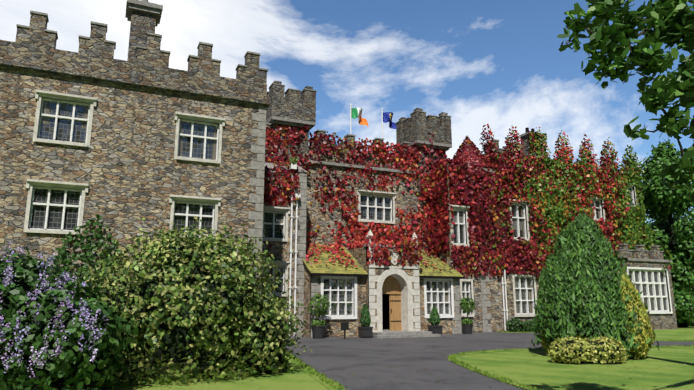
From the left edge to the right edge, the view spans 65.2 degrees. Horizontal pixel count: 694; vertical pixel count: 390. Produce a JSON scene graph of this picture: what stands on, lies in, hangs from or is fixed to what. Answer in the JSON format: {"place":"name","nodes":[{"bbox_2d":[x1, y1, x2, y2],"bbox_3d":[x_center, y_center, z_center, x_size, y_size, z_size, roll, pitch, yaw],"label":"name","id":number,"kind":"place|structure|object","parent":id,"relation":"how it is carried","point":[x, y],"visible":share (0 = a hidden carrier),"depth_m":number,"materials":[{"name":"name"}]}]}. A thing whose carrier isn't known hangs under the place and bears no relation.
{"place":"outdoors","nodes":[
{"label":"outdoors","id":0,"kind":"place"},
{"bbox_2d":[0,0,693,222],"label":"sky","id":1,"kind":"structure","parent":0,"point":[499,64],"materials":[{"name":"blue"}]},
{"bbox_2d":[58,322,693,389],"bbox_3d":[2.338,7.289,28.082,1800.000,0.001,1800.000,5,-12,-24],"label":"lawn","id":2,"kind":"structure","parent":0,"point":[661,367],"depth_m":12.57,"materials":[{"name":"green plant"}]},
{"bbox_2d":[0,0,270,300],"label":"wing","id":3,"kind":"structure","parent":2,"relation":"on","point":[91,129],"depth_m":21.05,"materials":[{"name":"grey stone"}]},
{"bbox_2d":[0,139,693,389],"bbox_3d":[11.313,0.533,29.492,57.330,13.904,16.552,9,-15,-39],"label":"shrubs","id":4,"kind":"object","parent":2,"relation":"on","point":[565,263],"visible":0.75,"depth_m":12.19,"materials":[{"name":"green plant"}]},
{"bbox_2d":[266,80,451,249],"bbox_3d":[-0.653,1.686,35.709,12.010,14.000,9.530,5,-12,-24],"label":"castle central section","id":5,"kind":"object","parent":2,"relation":"on","point":[292,107],"depth_m":31.96,"materials":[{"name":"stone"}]},
{"bbox_2d":[350,104,395,137],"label":"flags","id":6,"kind":"object","parent":5,"relation":"on","point":[355,113],"visible":0.9,"depth_m":36.01,"materials":[{"name":"multicoloured fabric"}]},
{"bbox_2d":[263,123,672,278],"bbox_3d":[8.027,0.255,34.054,29.948,10.879,5.517,5,-12,-22],"label":"ivy creeper","id":7,"kind":"object","parent":5,"relation":"attached to","point":[512,162],"visible":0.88,"depth_m":33.41,"materials":[{"name":"red plant"}]},
{"bbox_2d":[430,128,677,332],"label":"wing","id":8,"kind":"structure","parent":2,"relation":"on","point":[651,277],"depth_m":34.19,"materials":[{"name":"grey stone"}]},
{"bbox_2d":[288,163,507,335],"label":"drain pipes","id":9,"kind":"object","parent":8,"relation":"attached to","point":[294,166],"visible":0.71,"depth_m":27.99,"materials":[{"name":"grey metal"}]},
{"bbox_2d":[448,155,645,270],"bbox_3d":[13.802,2.720,35.273,17.250,10.200,0.500,5,-12,-24],"label":"ivy","id":10,"kind":"object","parent":8,"relation":"attached to","point":[476,210],"visible":0.12,"depth_m":34.66,"materials":[{"name":"red plant"}]},
{"bbox_2d":[284,332,693,389],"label":"driveway asphalt","id":11,"kind":"structure","parent":0,"point":[354,353],"depth_m":16.24,"materials":[{"name":"grey asphalt"}]},
{"bbox_2d":[260,123,307,336],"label":"link blocks","id":12,"kind":"structure","parent":11,"relation":"on","point":[276,226],"depth_m":27.82,"materials":[{"name":"stone"}]},
{"bbox_2d":[302,230,463,337],"bbox_3d":[2.055,4.706,29.061,9.090,5.450,4.650,5,-12,-24],"label":"porch","id":13,"kind":"object","parent":11,"relation":"on","point":[398,299],"visible":0.83,"depth_m":28.37,"materials":[{"name":"stone"}]},
{"bbox_2d":[311,310,472,338],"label":"plant pots","id":14,"kind":"object","parent":11,"relation":"on","point":[319,331],"visible":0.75,"depth_m":26.25,"materials":[{"name":"grey"}]},
{"bbox_2d":[219,331,693,389],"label":"edge grass tufts","id":15,"kind":"object","parent":11,"relation":"on","point":[453,357],"visible":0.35,"depth_m":13.19,"materials":[{"name":"green plant"}]},
{"bbox_2d":[285,332,692,389],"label":"lawn edge","id":16,"kind":"object","parent":11,"relation":"on","point":[331,388],"visible":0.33,"depth_m":13.50,"materials":[{"name":"plant"}]},
{"bbox_2d":[557,0,693,202],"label":"tree","id":17,"kind":"object","parent":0,"point":[676,18],"depth_m":6.85,"materials":[{"name":"green plant"}]}
]}

